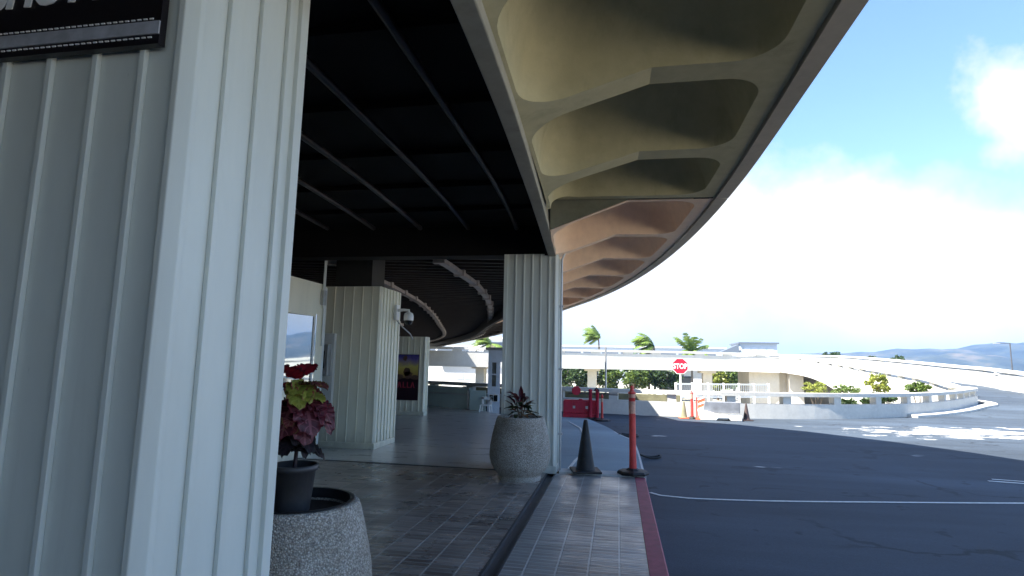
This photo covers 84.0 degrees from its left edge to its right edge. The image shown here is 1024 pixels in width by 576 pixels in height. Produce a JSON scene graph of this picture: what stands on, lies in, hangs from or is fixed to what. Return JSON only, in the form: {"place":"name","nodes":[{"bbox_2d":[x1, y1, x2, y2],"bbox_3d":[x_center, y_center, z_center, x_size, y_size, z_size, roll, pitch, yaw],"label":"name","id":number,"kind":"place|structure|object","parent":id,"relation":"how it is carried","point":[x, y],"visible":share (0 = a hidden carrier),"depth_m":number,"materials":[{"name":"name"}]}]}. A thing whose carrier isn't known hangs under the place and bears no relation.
{"place":"outdoors","nodes":[
{"label":"outdoors","id":0,"kind":"place"},
{"bbox_2d":[293,459,545,575],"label":"walkway","id":1,"kind":"structure","parent":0,"point":[431,521],"depth_m":5.71,"materials":[{"name":"tile"}]},
{"bbox_2d":[0,0,309,575],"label":"batten column","id":2,"kind":"structure","parent":1,"relation":"on","point":[147,207],"depth_m":1.78,"materials":[{"name":"metal"}]},
{"bbox_2d":[0,0,169,62],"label":"hanging sign","id":3,"kind":"object","parent":2,"relation":"attached to","point":[36,29],"visible":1,"depth_m":1.81,"materials":[{"name":"black metal"}]},
{"bbox_2d":[291,0,868,346],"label":"elevated roadway","id":4,"kind":"structure","parent":2,"relation":"on","point":[452,153],"depth_m":4.92,"materials":[{"name":"concrete"}]},
{"bbox_2d":[269,487,371,575],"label":"planter","id":5,"kind":"object","parent":1,"relation":"on","point":[325,534],"visible":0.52,"depth_m":2.74,"materials":[{"name":"stone"}]},
{"bbox_2d":[274,363,334,511],"bbox_3d":[-1.152,0.789,3.016,0.387,0.777,0.350,7,-9,-38],"label":"potted plant","id":6,"kind":"object","parent":5,"relation":"on","point":[307,411],"visible":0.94,"depth_m":2.94,"materials":[{"name":"plant"}]},
{"bbox_2d":[298,458,494,469],"bbox_3d":[-13.800,2.599,10.486,29.020,0.026,0.050,0,-8,11],"label":"floor joint","id":7,"kind":"object","parent":1,"relation":"on","point":[397,464],"visible":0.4,"depth_m":8.21,"materials":[{"name":"metal"}]},
{"bbox_2d":[478,473,555,575],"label":"drain channel","id":8,"kind":"object","parent":1,"relation":"on","point":[496,562],"visible":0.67,"depth_m":5.09,"materials":[{"name":"metal"}]},
{"bbox_2d":[489,414,550,482],"bbox_3d":[0.106,2.087,7.456,0.800,0.795,0.800,0,-8,11],"label":"planter","id":9,"kind":"object","parent":1,"relation":"on","point":[519,451],"visible":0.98,"depth_m":7.16,"materials":[{"name":"concrete"}]},
{"bbox_2d":[504,386,538,417],"bbox_3d":[0.117,1.531,7.536,0.484,0.454,0.592,0,-8,11],"label":"potted plant","id":10,"kind":"object","parent":9,"relation":"on","point":[522,398],"visible":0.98,"depth_m":7.51,"materials":[{"name":"green plant"}]},
{"bbox_2d":[300,406,558,471],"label":"concourse floor","id":11,"kind":"structure","parent":0,"point":[445,436],"depth_m":10.48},
{"bbox_2d":[277,261,327,461],"bbox_3d":[-3.364,0.768,8.166,0.175,3.450,2.501,0,-8,12],"label":"glazed partition","id":12,"kind":"object","parent":11,"relation":"on","point":[306,322],"visible":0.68,"depth_m":8.84,"materials":[{"name":"beige paint"}]},
{"bbox_2d":[282,316,315,390],"bbox_3d":[-3.274,0.948,8.489,0.058,1.136,1.106,0,-8,11],"label":"window frame","id":13,"kind":"structure","parent":12,"relation":"in","point":[314,320],"depth_m":9.02,"materials":[{"name":"paint"}]},
{"bbox_2d":[283,313,316,387],"bbox_3d":[-3.323,0.938,8.495,0.020,1.200,1.200,-1,-8,16],"label":"window pane","id":14,"kind":"structure","parent":12,"relation":"in","point":[298,348],"depth_m":8.70,"materials":[{"name":"clear glass"}]},
{"bbox_2d":[318,260,400,449],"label":"batten column","id":15,"kind":"structure","parent":11,"relation":"on","point":[361,322],"depth_m":9.86,"materials":[{"name":"white metal"}]},
{"bbox_2d":[321,333,336,406],"bbox_3d":[-3.274,1.486,9.711,0.390,1.430,0.268,0,-8,11],"label":"wall telephone","id":16,"kind":"object","parent":15,"relation":"attached to","point":[329,357],"depth_m":9.73,"materials":[{"name":"paint"}]},
{"bbox_2d":[394,305,413,339],"bbox_3d":[-1.936,0.645,10.623,0.353,0.612,0.632,0,-8,11],"label":"security camera","id":17,"kind":"object","parent":15,"relation":"attached to","point":[408,317],"visible":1,"depth_m":10.39,"materials":[{"name":"white plastic"}]},
{"bbox_2d":[309,458,421,463],"bbox_3d":[-2.456,2.567,8.494,2.456,0.001,0.155,0,-8,11],"label":"joint","id":18,"kind":"object","parent":11,"relation":"on","point":[366,460],"visible":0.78,"depth_m":8.46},
{"bbox_2d":[396,336,429,415],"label":"batten column","id":19,"kind":"structure","parent":11,"relation":"on","point":[420,346],"depth_m":15.74,"materials":[{"name":"white metal"}]},
{"bbox_2d":[396,354,419,400],"bbox_3d":[-2.959,2.465,15.737,0.822,1.250,0.050,0,-8,11],"label":"poster","id":20,"kind":"object","parent":19,"relation":"attached to","point":[408,377],"visible":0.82,"depth_m":15.70,"materials":[{"name":"multicoloured paper"}]},
{"bbox_2d":[427,385,472,408],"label":"guard wall","id":21,"kind":"structure","parent":11,"relation":"on","point":[448,396],"depth_m":18.48,"materials":[{"name":"grey concrete"}]},
{"bbox_2d":[467,391,469,409],"bbox_3d":[-1.390,3.548,17.993,0.240,0.600,0.240,0,-8,11],"label":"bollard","id":22,"kind":"object","parent":11,"relation":"on","point":[468,400],"visible":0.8,"depth_m":17.97,"materials":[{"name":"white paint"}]},
{"bbox_2d":[479,397,492,411],"bbox_3d":[-0.791,3.532,17.217,0.359,0.462,0.359,0,-8,11],"label":"plastic chair","id":23,"kind":"object","parent":11,"relation":"on","point":[487,398],"visible":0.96,"depth_m":17.34,"materials":[{"name":"grey plastic"}]},
{"bbox_2d":[501,254,564,473],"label":"batten column","id":24,"kind":"structure","parent":11,"relation":"on","point":[533,306],"depth_m":8.09,"materials":[{"name":"metal"}]},
{"bbox_2d":[498,473,649,575],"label":"pavement","id":25,"kind":"structure","parent":0,"point":[584,525],"depth_m":5.07,"materials":[{"name":"tile"}]},
{"bbox_2d":[561,417,643,470],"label":"ramp","id":26,"kind":"structure","parent":0,"point":[610,449],"depth_m":10.62,"materials":[{"name":"concrete"}]},
{"bbox_2d":[568,422,642,468],"bbox_3d":[1.803,3.104,11.642,1.314,0.082,7.572,0,-7,6],"label":"road line","id":27,"kind":"object","parent":26,"relation":"on","point":[573,462],"visible":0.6,"depth_m":9.16,"materials":[{"name":"white paint"}]},
{"bbox_2d":[428,373,1020,475],"bbox_3d":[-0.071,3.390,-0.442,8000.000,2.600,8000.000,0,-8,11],"label":"ground","id":28,"kind":"structure","parent":0,"point":[620,386],"depth_m":94.78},
{"bbox_2d":[428,337,502,380],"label":"distant building","id":29,"kind":"structure","parent":28,"relation":"on","point":[435,373],"depth_m":121.49,"materials":[{"name":"concrete"}]},
{"bbox_2d":[437,346,451,350],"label":"window","id":30,"kind":"structure","parent":29,"relation":"in","point":[442,346],"depth_m":121.90,"materials":[{"name":"glass"}]},
{"bbox_2d":[442,366,501,386],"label":"distant building","id":31,"kind":"structure","parent":28,"relation":"on","point":[458,374],"depth_m":98.12,"materials":[{"name":"white concrete"}]},
{"bbox_2d":[456,373,463,378],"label":"window","id":32,"kind":"structure","parent":31,"relation":"in","point":[458,375],"depth_m":98.07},
{"bbox_2d":[465,374,471,379],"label":"window","id":33,"kind":"structure","parent":31,"relation":"in","point":[467,376],"depth_m":97.78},
{"bbox_2d":[472,337,501,350],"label":"palm tree","id":34,"kind":"object","parent":28,"relation":"on","point":[486,342],"visible":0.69,"depth_m":79.27,"materials":[{"name":"green plant"}]},
{"bbox_2d":[562,369,580,386],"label":"tree","id":35,"kind":"object","parent":28,"relation":"on","point":[569,376],"visible":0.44,"depth_m":77.72,"materials":[{"name":"green plant"}]},
{"bbox_2d":[462,386,680,401],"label":"planted bank","id":36,"kind":"structure","parent":28,"relation":"on","point":[646,397],"depth_m":19.37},
{"bbox_2d":[573,369,599,391],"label":"tree","id":37,"kind":"object","parent":28,"relation":"on","point":[582,382],"visible":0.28,"depth_m":78.22,"materials":[{"name":"green plant"}]},
{"bbox_2d":[582,325,600,387],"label":"palm tree","id":38,"kind":"object","parent":28,"relation":"on","point":[594,334],"visible":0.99,"depth_m":93.61,"materials":[{"name":"green plant"}]},
{"bbox_2d":[605,347,606,392],"bbox_3d":[3.324,3.406,20.162,0.171,2.600,0.180,0,-8,11],"label":"sign post","id":39,"kind":"object","parent":28,"relation":"on","point":[605,368],"visible":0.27,"depth_m":20.21,"materials":[{"name":"grey metal"}]},
{"bbox_2d":[598,369,622,387],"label":"tree","id":40,"kind":"object","parent":28,"relation":"on","point":[612,378],"visible":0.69,"depth_m":79.02,"materials":[{"name":"green plant"}]},
{"bbox_2d":[429,347,804,403],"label":"overpass","id":41,"kind":"object","parent":28,"relation":"on","point":[759,368],"visible":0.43,"depth_m":60.99,"materials":[{"name":"white concrete"}]},
{"bbox_2d":[616,369,651,388],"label":"tree","id":42,"kind":"object","parent":28,"relation":"on","point":[635,379],"visible":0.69,"depth_m":77.22,"materials":[{"name":"green plant"}]},
{"bbox_2d":[630,333,655,389],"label":"palm tree","id":43,"kind":"object","parent":28,"relation":"on","point":[642,341],"visible":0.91,"depth_m":82.95,"materials":[{"name":"green plant"}]},
{"bbox_2d":[562,345,726,381],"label":"distant building","id":44,"kind":"structure","parent":28,"relation":"on","point":[709,349],"depth_m":155.66,"materials":[{"name":"concrete"}]},
{"bbox_2d":[565,351,580,352],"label":"window","id":45,"kind":"structure","parent":44,"relation":"in","point":[565,351],"depth_m":158.56,"materials":[{"name":"glass"}]},
{"bbox_2d":[661,353,675,354],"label":"window","id":46,"kind":"structure","parent":44,"relation":"in","point":[661,353],"depth_m":153.85,"materials":[{"name":"glass"}]},
{"bbox_2d":[647,370,683,394],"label":"tree","id":47,"kind":"object","parent":28,"relation":"on","point":[664,380],"visible":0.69,"depth_m":77.35,"materials":[{"name":"green plant"}]},
{"bbox_2d":[653,371,701,395],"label":"distant building","id":48,"kind":"structure","parent":28,"relation":"on","point":[697,377],"depth_m":87.32,"materials":[{"name":"white concrete"}]},
{"bbox_2d":[677,376,690,390],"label":"window","id":49,"kind":"structure","parent":48,"relation":"in","point":[687,379],"depth_m":87.39,"materials":[{"name":"white glass"}]},
{"bbox_2d":[672,358,687,401],"bbox_3d":[8.397,5.099,28.338,0.776,3.168,0.079,-1,-8,16],"label":"stop sign","id":50,"kind":"object","parent":28,"relation":"on","point":[679,366],"visible":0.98,"depth_m":28.45,"materials":[{"name":"red metal"}]},
{"bbox_2d":[673,332,709,390],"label":"palm tree","id":51,"kind":"object","parent":28,"relation":"on","point":[689,344],"visible":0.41,"depth_m":83.58,"materials":[{"name":"green plant"}]},
{"bbox_2d":[428,381,977,418],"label":"curved parapet","id":52,"kind":"structure","parent":28,"relation":"on","point":[959,398],"depth_m":18.67,"materials":[{"name":"white concrete"}]},
{"bbox_2d":[712,371,728,400],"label":"tree","id":53,"kind":"object","parent":28,"relation":"on","point":[718,377],"visible":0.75,"depth_m":79.12,"materials":[{"name":"green plant"}]},
{"bbox_2d":[675,382,769,403],"bbox_3d":[12.963,7.130,34.798,6.918,2.600,0.162,4,-8,-18],"label":"railing","id":54,"kind":"object","parent":28,"relation":"on","point":[738,388],"visible":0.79,"depth_m":34.98,"materials":[{"name":"white metal"}]},
{"bbox_2d":[720,344,738,351],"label":"roof canopy","id":55,"kind":"object","parent":28,"relation":"on","point":[734,348],"visible":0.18,"depth_m":137.86,"materials":[{"name":"metal"}]},
{"bbox_2d":[724,371,737,391],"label":"tree","id":56,"kind":"object","parent":28,"relation":"on","point":[733,377],"visible":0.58,"depth_m":78.72,"materials":[{"name":"green plant"}]},
{"bbox_2d":[729,342,778,356],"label":"distant building","id":57,"kind":"structure","parent":28,"relation":"on","point":[758,347],"depth_m":138.66,"materials":[{"name":"concrete"}]},
{"bbox_2d":[744,346,750,352],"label":"window","id":58,"kind":"structure","parent":57,"relation":"in","point":[747,349],"depth_m":139.08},
{"bbox_2d":[751,346,757,352],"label":"window","id":59,"kind":"structure","parent":57,"relation":"in","point":[754,349],"depth_m":138.77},
{"bbox_2d":[759,346,765,352],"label":"window","id":60,"kind":"structure","parent":57,"relation":"in","point":[762,349],"depth_m":138.43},
{"bbox_2d":[767,346,773,353],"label":"window","id":61,"kind":"structure","parent":57,"relation":"in","point":[770,349],"depth_m":138.09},
{"bbox_2d":[801,381,826,402],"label":"shrub","id":62,"kind":"object","parent":28,"relation":"on","point":[818,388],"visible":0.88,"depth_m":48.25,"materials":[{"name":"green plant"}]},
{"bbox_2d":[822,352,841,357],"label":"tree","id":63,"kind":"object","parent":28,"relation":"on","point":[834,353],"visible":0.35,"depth_m":117.92,"materials":[{"name":"green plant"}]},
{"bbox_2d":[830,384,862,398],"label":"shrub","id":64,"kind":"object","parent":28,"relation":"on","point":[843,388],"visible":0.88,"depth_m":42.84,"materials":[{"name":"green plant"}]},
{"bbox_2d":[841,398,858,403],"bbox_3d":[13.756,5.052,23.377,1.155,1.283,1.052,4,-8,-19],"label":"shrub","id":65,"kind":"object","parent":28,"relation":"on","point":[849,401],"visible":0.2,"depth_m":23.19,"materials":[{"name":"green plant"}]},
{"bbox_2d":[779,355,959,403],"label":"ramp parapet","id":66,"kind":"structure","parent":28,"relation":"on","point":[829,375],"depth_m":49.46,"materials":[{"name":"white concrete"}]},
{"bbox_2d":[863,372,890,392],"bbox_3d":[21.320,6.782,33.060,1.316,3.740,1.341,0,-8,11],"label":"shrub","id":67,"kind":"object","parent":28,"relation":"on","point":[881,385],"visible":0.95,"depth_m":33.02,"materials":[{"name":"green plant"}]},
{"bbox_2d":[859,392,897,403],"bbox_3d":[16.438,5.483,25.448,1.511,1.652,1.353,0,-8,11],"label":"shrub","id":68,"kind":"object","parent":28,"relation":"on","point":[866,400],"visible":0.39,"depth_m":25.28,"materials":[{"name":"green plant"}]},
{"bbox_2d":[737,354,1023,403],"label":"ramp parapet","id":69,"kind":"structure","parent":28,"relation":"on","point":[1009,380],"depth_m":47.02,"materials":[{"name":"white concrete"}]},
{"bbox_2d":[890,354,904,359],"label":"tree","id":70,"kind":"object","parent":28,"relation":"on","point":[897,357],"visible":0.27,"depth_m":114.25,"materials":[{"name":"green plant"}]},
{"bbox_2d":[904,381,932,401],"bbox_3d":[20.795,6.151,29.048,1.299,2.770,1.248,0,-8,11],"label":"shrub","id":71,"kind":"object","parent":28,"relation":"on","point":[913,386],"visible":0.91,"depth_m":29.04,"materials":[{"name":"green plant"}]},
{"bbox_2d":[993,343,1012,369],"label":"light pole","id":72,"kind":"object","parent":28,"relation":"on","point":[1010,354],"visible":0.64,"depth_m":69.88,"materials":[{"name":"metal"}]},
{"bbox_2d":[486,402,1023,575],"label":"road","id":73,"kind":"structure","parent":0,"point":[964,457],"depth_m":7.48,"materials":[{"name":"grey asphalt"}]},
{"bbox_2d":[470,390,485,410],"bbox_3d":[-1.066,3.556,17.767,0.500,0.700,0.080,0,-8,11],"label":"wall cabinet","id":74,"kind":"object","parent":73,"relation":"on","point":[476,396],"depth_m":17.74,"materials":[{"name":"grey metal"}]},
{"bbox_2d":[486,347,501,413],"bbox_3d":[0.041,2.945,18.126,1.610,2.050,1.080,0,-8,11],"label":"booth","id":75,"kind":"object","parent":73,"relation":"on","point":[494,359],"visible":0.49,"depth_m":17.80,"materials":[{"name":"plastic"}]},
{"bbox_2d":[489,394,497,401],"bbox_3d":[-0.568,3.412,17.628,0.290,0.230,0.070,0,-8,11],"label":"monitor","id":76,"kind":"object","parent":75,"relation":"attached to","point":[494,397],"visible":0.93,"depth_m":17.59,"materials":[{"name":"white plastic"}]},
{"bbox_2d":[492,362,495,385],"bbox_3d":[-0.559,2.707,17.828,0.138,0.738,0.020,0,-8,11],"label":"window","id":77,"kind":"structure","parent":75,"relation":"in","point":[493,364],"depth_m":17.82,"materials":[{"name":"black glass"}]},
{"bbox_2d":[563,399,595,417],"bbox_3d":[2.049,3.623,17.123,1.000,0.570,0.350,0,-8,11],"label":"water barrier","id":78,"kind":"object","parent":73,"relation":"on","point":[579,410],"visible":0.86,"depth_m":17.04,"materials":[{"name":"red plastic"}]},
{"bbox_2d":[586,389,593,419],"bbox_3d":[2.316,3.431,16.807,0.314,0.880,0.314,-4,-9,33],"label":"barrier post","id":79,"kind":"object","parent":73,"relation":"on","point":[590,417],"visible":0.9,"depth_m":16.76,"materials":[{"name":"red plastic"}]},
{"bbox_2d":[594,389,599,418],"bbox_3d":[2.518,3.434,16.799,0.314,0.880,0.314,-4,-9,33],"label":"barrier post","id":80,"kind":"object","parent":73,"relation":"on","point":[597,404],"visible":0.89,"depth_m":16.76,"materials":[{"name":"red plastic"}]},
{"bbox_2d":[568,386,617,395],"bbox_3d":[2.411,3.067,16.936,1.463,0.259,0.088,0,-7,7],"label":"crossing pole","id":81,"kind":"object","parent":80,"relation":"on","point":[576,390],"visible":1,"depth_m":16.96,"materials":[{"name":"brown plastic"}]},
{"bbox_2d":[559,468,645,477],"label":"threshold slab","id":82,"kind":"structure","parent":73,"relation":"on","point":[604,473],"depth_m":7.77,"materials":[{"name":"concrete"}]},
{"bbox_2d":[569,420,601,473],"bbox_3d":[1.024,2.192,7.918,0.398,0.700,0.398,1,-7,-1],"label":"traffic cone","id":83,"kind":"object","parent":82,"relation":"on","point":[585,463],"visible":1,"depth_m":7.83,"materials":[{"name":"black rubber"}]},
{"bbox_2d":[617,386,648,476],"bbox_3d":[1.664,1.949,7.842,0.396,1.192,0.396,-4,-9,33],"label":"delineator post","id":84,"kind":"object","parent":82,"relation":"on","point":[632,470],"visible":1,"depth_m":7.79,"materials":[{"name":"orange plastic"}]},
{"bbox_2d":[594,394,610,421],"bbox_3d":[2.604,3.450,16.443,0.452,0.760,0.452,3,-8,-12],"label":"delineator post","id":85,"kind":"object","parent":73,"relation":"on","point":[601,419],"visible":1,"depth_m":16.38,"materials":[{"name":"orange plastic"}]},
{"bbox_2d":[619,433,638,436],"bbox_3d":[2.635,3.308,12.827,0.463,0.092,0.460,0,-8,11],"label":"rubber hose","id":86,"kind":"object","parent":73,"relation":"on","point":[627,435],"visible":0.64,"depth_m":12.75,"materials":[{"name":"black rubber"}]},
{"bbox_2d":[640,454,661,458],"bbox_3d":[2.409,2.928,9.944,0.493,0.105,0.187,4,-8,-18],"label":"rubber hose","id":87,"kind":"object","parent":73,"relation":"on","point":[653,457],"visible":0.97,"depth_m":9.87,"materials":[{"name":"black rubber"}]},
{"bbox_2d":[635,477,668,575],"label":"kerb","id":88,"kind":"structure","parent":73,"relation":"on","point":[657,565],"depth_m":5.09,"materials":[{"name":"red concrete"}]},
{"bbox_2d":[678,401,688,418],"bbox_3d":[5.351,3.793,17.702,0.284,0.520,0.284,1,-7,-1],"label":"traffic cone","id":89,"kind":"object","parent":73,"relation":"on","point":[683,415],"visible":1,"depth_m":17.64,"materials":[{"name":"plastic"}]},
{"bbox_2d":[688,391,695,418],"bbox_3d":[5.587,3.626,17.660,0.264,0.850,0.264,3,-8,-12],"label":"delineator post","id":90,"kind":"object","parent":73,"relation":"on","point":[692,413],"visible":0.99,"depth_m":17.61,"materials":[{"name":"orange plastic"}]},
{"bbox_2d":[696,396,704,419],"bbox_3d":[5.826,3.684,17.525,0.340,0.710,0.300,0,-8,11],"label":"striped panel","id":91,"kind":"object","parent":73,"relation":"on","point":[701,400],"visible":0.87,"depth_m":17.52,"materials":[{"name":"orange plastic"}]},
{"bbox_2d":[697,401,741,421],"bbox_3d":[6.336,3.760,17.410,1.237,0.550,0.500,0,-8,11],"label":"water barrier","id":92,"kind":"object","parent":73,"relation":"on","point":[710,410],"visible":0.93,"depth_m":17.27,"materials":[{"name":"grey plastic"}]},
{"bbox_2d":[742,403,753,420],"bbox_3d":[7.165,3.791,17.395,0.312,0.520,0.312,1,-7,-1],"label":"traffic cone","id":93,"kind":"object","parent":73,"relation":"on","point":[746,417],"visible":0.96,"depth_m":17.33,"materials":[{"name":"brown plastic"}]},
{"bbox_2d":[649,492,1023,503],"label":"lane line","id":94,"kind":"object","parent":73,"relation":"on","point":[845,501],"visible":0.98,"depth_m":7.00,"materials":[{"name":"white paint"}]},
{"bbox_2d":[907,400,997,417],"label":"kerb","id":95,"kind":"structure","parent":73,"relation":"on","point":[982,406],"depth_m":22.32,"materials":[{"name":"white concrete"}]},
{"bbox_2d":[988,479,1023,483],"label":"lane line","id":96,"kind":"object","parent":73,"relation":"on","point":[1006,480],"visible":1,"depth_m":8.48,"materials":[{"name":"white paint"}]},
{"bbox_2d":[492,0,1023,354],"label":"sky","id":97,"kind":"structure","parent":0,"point":[885,211],"materials":[{"name":"white"}]},
{"bbox_2d":[794,342,1023,359],"bbox_3d":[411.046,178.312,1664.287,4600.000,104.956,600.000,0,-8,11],"label":"hills","id":98,"kind":"structure","parent":0,"point":[1003,349],"depth_m":1436.88,"materials":[{"name":"blue"}]},
{"bbox_2d":[854,369,1023,402],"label":"ramp road","id":99,"kind":"structure","parent":0,"point":[985,393],"depth_m":35.05,"materials":[{"name":"concrete"}]},
{"bbox_2d":[905,353,1023,375],"bbox_3d":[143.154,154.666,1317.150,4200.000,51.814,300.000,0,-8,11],"label":"foothills","id":100,"kind":"structure","parent":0,"point":[992,361],"depth_m":1096.13,"materials":[{"name":"blue"}]}
]}

